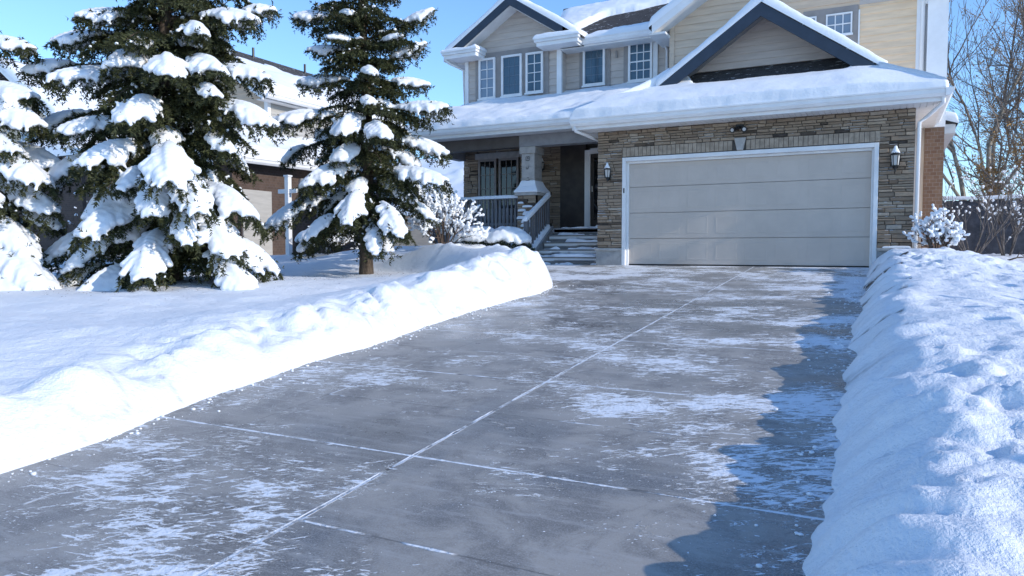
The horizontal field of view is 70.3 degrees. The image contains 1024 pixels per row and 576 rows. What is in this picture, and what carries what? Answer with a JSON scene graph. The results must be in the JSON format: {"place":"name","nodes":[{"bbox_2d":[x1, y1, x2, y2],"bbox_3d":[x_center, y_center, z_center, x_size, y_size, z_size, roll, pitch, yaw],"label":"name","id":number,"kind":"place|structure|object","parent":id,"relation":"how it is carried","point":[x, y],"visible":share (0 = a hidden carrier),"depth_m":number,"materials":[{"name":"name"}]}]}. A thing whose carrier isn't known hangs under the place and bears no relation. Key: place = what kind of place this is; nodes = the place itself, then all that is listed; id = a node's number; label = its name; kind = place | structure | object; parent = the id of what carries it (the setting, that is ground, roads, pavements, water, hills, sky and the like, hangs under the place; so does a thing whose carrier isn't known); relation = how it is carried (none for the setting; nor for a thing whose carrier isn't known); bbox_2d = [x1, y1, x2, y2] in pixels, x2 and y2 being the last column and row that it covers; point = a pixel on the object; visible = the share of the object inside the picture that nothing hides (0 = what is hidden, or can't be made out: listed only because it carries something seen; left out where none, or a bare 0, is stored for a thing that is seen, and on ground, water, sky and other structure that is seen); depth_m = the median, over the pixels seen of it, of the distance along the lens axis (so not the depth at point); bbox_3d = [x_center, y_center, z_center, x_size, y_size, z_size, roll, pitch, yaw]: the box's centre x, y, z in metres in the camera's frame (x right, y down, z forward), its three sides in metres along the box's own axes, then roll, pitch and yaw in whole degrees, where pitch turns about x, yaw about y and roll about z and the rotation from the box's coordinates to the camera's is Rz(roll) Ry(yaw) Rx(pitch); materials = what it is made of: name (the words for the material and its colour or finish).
{"place":"outdoors","nodes":[
{"label":"outdoors","id":0,"kind":"place"},
{"bbox_2d":[0,264,869,575],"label":"driveway","id":1,"kind":"structure","parent":0,"point":[604,420],"depth_m":3.90,"materials":[{"name":"concrete"}]},
{"bbox_2d":[7,271,867,570],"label":"snow crumbs","id":2,"kind":"object","parent":1,"relation":"on","point":[573,285],"visible":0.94,"depth_m":5.19,"materials":[{"name":"white snow"}]},
{"bbox_2d":[0,241,1023,359],"bbox_3d":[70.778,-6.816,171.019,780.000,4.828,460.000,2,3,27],"label":"snow ground","id":3,"kind":"structure","parent":0,"point":[992,284],"depth_m":9.30,"materials":[{"name":"white snow"}]},
{"bbox_2d":[0,31,76,290],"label":"spruce tree","id":4,"kind":"object","parent":3,"relation":"on","point":[26,165],"visible":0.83,"depth_m":10.92,"materials":[{"name":"green plant"}]},
{"bbox_2d":[0,57,117,253],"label":"house","id":5,"kind":"structure","parent":3,"relation":"on","point":[69,203],"depth_m":29.39,"materials":[{"name":"beige"}]},
{"bbox_2d":[20,131,35,139],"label":"window","id":6,"kind":"structure","parent":5,"relation":"in","point":[23,137],"depth_m":31.30,"materials":[{"name":"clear glass"}]},
{"bbox_2d":[63,192,111,262],"bbox_3d":[-10.576,-1.913,19.247,2.669,2.675,2.448,0,3,2],"label":"shrub","id":7,"kind":"object","parent":3,"relation":"on","point":[70,223],"visible":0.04,"depth_m":18.86,"materials":[{"name":"green plant"}]},
{"bbox_2d":[15,0,287,292],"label":"spruce tree","id":8,"kind":"object","parent":3,"relation":"on","point":[164,203],"visible":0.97,"depth_m":10.94,"materials":[{"name":"green plant"}]},
{"bbox_2d":[66,47,405,254],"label":"house","id":9,"kind":"structure","parent":3,"relation":"on","point":[266,199],"depth_m":20.54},
{"bbox_2d":[242,189,272,254],"bbox_3d":[-6.779,-1.693,19.353,0.060,1.800,1.000,2,3,27],"label":"side door","id":10,"kind":"structure","parent":9,"relation":"in","point":[261,201],"depth_m":19.41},
{"bbox_2d":[0,244,552,473],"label":"snow bank","id":11,"kind":"structure","parent":3,"relation":"on","point":[63,390],"depth_m":5.80,"materials":[{"name":"white snow"}]},
{"bbox_2d":[278,175,297,254],"bbox_3d":[-5.504,-1.691,17.913,0.600,2.160,0.150,2,3,27],"label":"garden post","id":12,"kind":"object","parent":3,"relation":"on","point":[287,191],"visible":0.56,"depth_m":17.87,"materials":[{"name":"white wood"}]},
{"bbox_2d":[292,228,343,254],"bbox_3d":[-4.625,-1.107,17.260,1.312,0.694,1.186,2,3,27],"label":"hedge shrub","id":13,"kind":"object","parent":3,"relation":"on","point":[300,236],"visible":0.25,"depth_m":17.05,"materials":[{"name":"green plant"}]},
{"bbox_2d":[307,226,358,253],"bbox_3d":[-4.319,-1.215,17.711,1.464,0.937,1.139,-3,4,-43],"label":"shrub","id":14,"kind":"object","parent":3,"relation":"on","point":[342,241],"visible":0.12,"depth_m":17.82,"materials":[{"name":"green plant"}]},
{"bbox_2d":[259,0,456,274],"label":"spruce tree","id":15,"kind":"object","parent":3,"relation":"on","point":[356,134],"visible":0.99,"depth_m":13.77,"materials":[{"name":"green plant"}]},
{"bbox_2d":[393,159,463,245],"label":"house","id":16,"kind":"structure","parent":3,"relation":"on","point":[453,172],"depth_m":45.10,"materials":[{"name":"beige"}]},
{"bbox_2d":[407,186,490,243],"bbox_3d":[-1.436,-1.557,15.952,1.840,1.494,2.489,-1,3,-14],"label":"shrub","id":17,"kind":"object","parent":3,"relation":"on","point":[442,208],"visible":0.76,"depth_m":15.49,"materials":[{"name":"white plant"}]},
{"bbox_2d":[449,225,507,246],"bbox_3d":[-0.784,-1.070,16.720,1.639,0.737,1.287,2,3,27],"label":"hedge shrub","id":18,"kind":"object","parent":3,"relation":"on","point":[475,239],"visible":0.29,"depth_m":16.30,"materials":[{"name":"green plant"}]},
{"bbox_2d":[483,226,534,250],"bbox_3d":[-0.107,-1.025,16.428,1.419,0.751,1.184,2,3,27],"label":"hedge shrub","id":19,"kind":"object","parent":3,"relation":"on","point":[508,235],"visible":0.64,"depth_m":16.05,"materials":[{"name":"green plant"}]},
{"bbox_2d":[405,0,958,267],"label":"house","id":20,"kind":"structure","parent":3,"relation":"on","point":[790,133],"depth_m":14.75,"materials":[{"name":"stone"}]},
{"bbox_2d":[477,57,495,100],"bbox_3d":[-0.686,-5.674,19.763,0.550,1.130,0.075,2,3,27],"label":"window","id":21,"kind":"structure","parent":20,"relation":"in","point":[486,66],"depth_m":19.78,"materials":[{"name":"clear glass"}]},
{"bbox_2d":[478,159,496,218],"bbox_3d":[-0.681,-2.711,19.960,0.600,1.630,0.075,2,3,27],"label":"window","id":22,"kind":"structure","parent":20,"relation":"in","point":[487,168],"depth_m":19.97,"materials":[{"name":"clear glass"}]},
{"bbox_2d":[498,157,518,218],"bbox_3d":[-0.093,-2.695,19.660,0.640,1.630,0.075,2,3,27],"label":"window","id":23,"kind":"structure","parent":20,"relation":"in","point":[508,167],"depth_m":19.67,"materials":[{"name":"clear glass"}]},
{"bbox_2d":[500,53,521,97],"bbox_3d":[-0.018,-5.662,19.421,0.650,1.120,0.075,2,3,27],"label":"window","id":24,"kind":"structure","parent":20,"relation":"in","point":[511,65],"depth_m":19.44,"materials":[{"name":"blue glass"}]},
{"bbox_2d":[524,51,542,94],"bbox_3d":[0.583,-5.651,19.114,0.540,1.090,0.075,2,3,27],"label":"window","id":25,"kind":"structure","parent":20,"relation":"in","point":[533,60],"depth_m":19.13,"materials":[{"name":"blue glass"}]},
{"bbox_2d":[584,148,597,226],"bbox_3d":[2.459,-2.513,18.377,1.280,2.060,0.150,2,3,27],"label":"front door","id":26,"kind":"structure","parent":20,"relation":"in","point":[591,156],"depth_m":18.55,"materials":[{"name":"white wood"}]},
{"bbox_2d":[581,49,604,87],"bbox_3d":[2.105,-5.690,18.727,0.640,0.990,0.075,2,3,27],"label":"window","id":27,"kind":"structure","parent":20,"relation":"in","point":[593,61],"depth_m":18.75,"materials":[{"name":"blue glass"}]},
{"bbox_2d":[627,42,652,82],"bbox_3d":[3.200,-5.651,18.168,0.660,1.010,0.075,2,3,27],"label":"window","id":28,"kind":"structure","parent":20,"relation":"in","point":[640,57],"depth_m":18.18,"materials":[{"name":"blue glass"}]},
{"bbox_2d":[621,142,878,267],"bbox_3d":[4.443,-1.535,14.130,4.760,2.230,0.186,2,3,27],"label":"garage door","id":29,"kind":"structure","parent":20,"relation":"in","point":[729,235],"depth_m":14.06,"materials":[{"name":"paint"}]},
{"bbox_2d":[826,11,852,35],"bbox_3d":[6.932,-5.578,15.418,0.550,0.490,0.075,2,3,27],"label":"window","id":30,"kind":"structure","parent":20,"relation":"in","point":[841,23],"depth_m":15.41,"materials":[{"name":"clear glass"}]},
{"bbox_2d":[802,248,1023,575],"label":"snow bank","id":31,"kind":"structure","parent":3,"relation":"on","point":[928,470],"depth_m":3.05,"materials":[{"name":"white snow"}]},
{"bbox_2d":[902,204,972,247],"bbox_3d":[6.949,-0.963,11.951,0.911,0.861,0.947,0,3,-3],"label":"shrub","id":32,"kind":"object","parent":3,"relation":"on","point":[934,228],"visible":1,"depth_m":11.81,"materials":[{"name":"white plant"}]},
{"bbox_2d":[943,0,1012,200],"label":"bare tree","id":33,"kind":"object","parent":3,"relation":"on","point":[961,181],"visible":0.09,"depth_m":24.18,"materials":[{"name":"brown plant"}]},
{"bbox_2d":[942,194,1023,253],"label":"fence","id":34,"kind":"object","parent":3,"relation":"on","point":[974,226],"visible":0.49,"depth_m":20.03,"materials":[{"name":"paint"}]},
{"bbox_2d":[942,157,1023,252],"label":"shrub","id":35,"kind":"object","parent":3,"relation":"on","point":[985,244],"visible":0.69,"depth_m":15.21,"materials":[{"name":"brown plant"}]},
{"bbox_2d":[944,0,1023,199],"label":"bare tree","id":36,"kind":"object","parent":3,"relation":"on","point":[989,143],"visible":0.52,"depth_m":23.87,"materials":[{"name":"brown plant"}]},
{"bbox_2d":[947,84,1023,199],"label":"bare tree","id":37,"kind":"object","parent":3,"relation":"on","point":[981,173],"visible":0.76,"depth_m":22.02,"materials":[{"name":"brown plant"}]},
{"bbox_2d":[951,159,1023,255],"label":"shrub","id":38,"kind":"object","parent":3,"relation":"on","point":[1014,234],"visible":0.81,"depth_m":16.47,"materials":[{"name":"brown plant"}]},
{"bbox_2d":[951,0,1023,145],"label":"bare tree","id":39,"kind":"object","parent":3,"relation":"on","point":[1011,68],"visible":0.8,"depth_m":23.71,"materials":[{"name":"brown plant"}]},
{"bbox_2d":[953,0,1023,178],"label":"bare tree","id":40,"kind":"object","parent":3,"relation":"on","point":[1001,84],"visible":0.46,"depth_m":27.31,"materials":[{"name":"brown plant"}]},
{"bbox_2d":[957,0,1023,199],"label":"bare tree","id":41,"kind":"object","parent":3,"relation":"on","point":[1008,78],"visible":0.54,"depth_m":27.19,"materials":[{"name":"brown plant"}]},
{"bbox_2d":[980,149,1023,224],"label":"shrub","id":42,"kind":"object","parent":3,"relation":"on","point":[1010,183],"visible":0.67,"depth_m":17.14,"materials":[{"name":"brown plant"}]},
{"bbox_2d":[987,110,1023,198],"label":"bare tree","id":43,"kind":"object","parent":3,"relation":"on","point":[1019,149],"visible":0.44,"depth_m":22.36,"materials":[{"name":"brown plant"}]},
{"bbox_2d":[0,0,1023,223],"label":"sky","id":44,"kind":"structure","parent":0,"point":[36,21],"materials":[{"name":"blue"}]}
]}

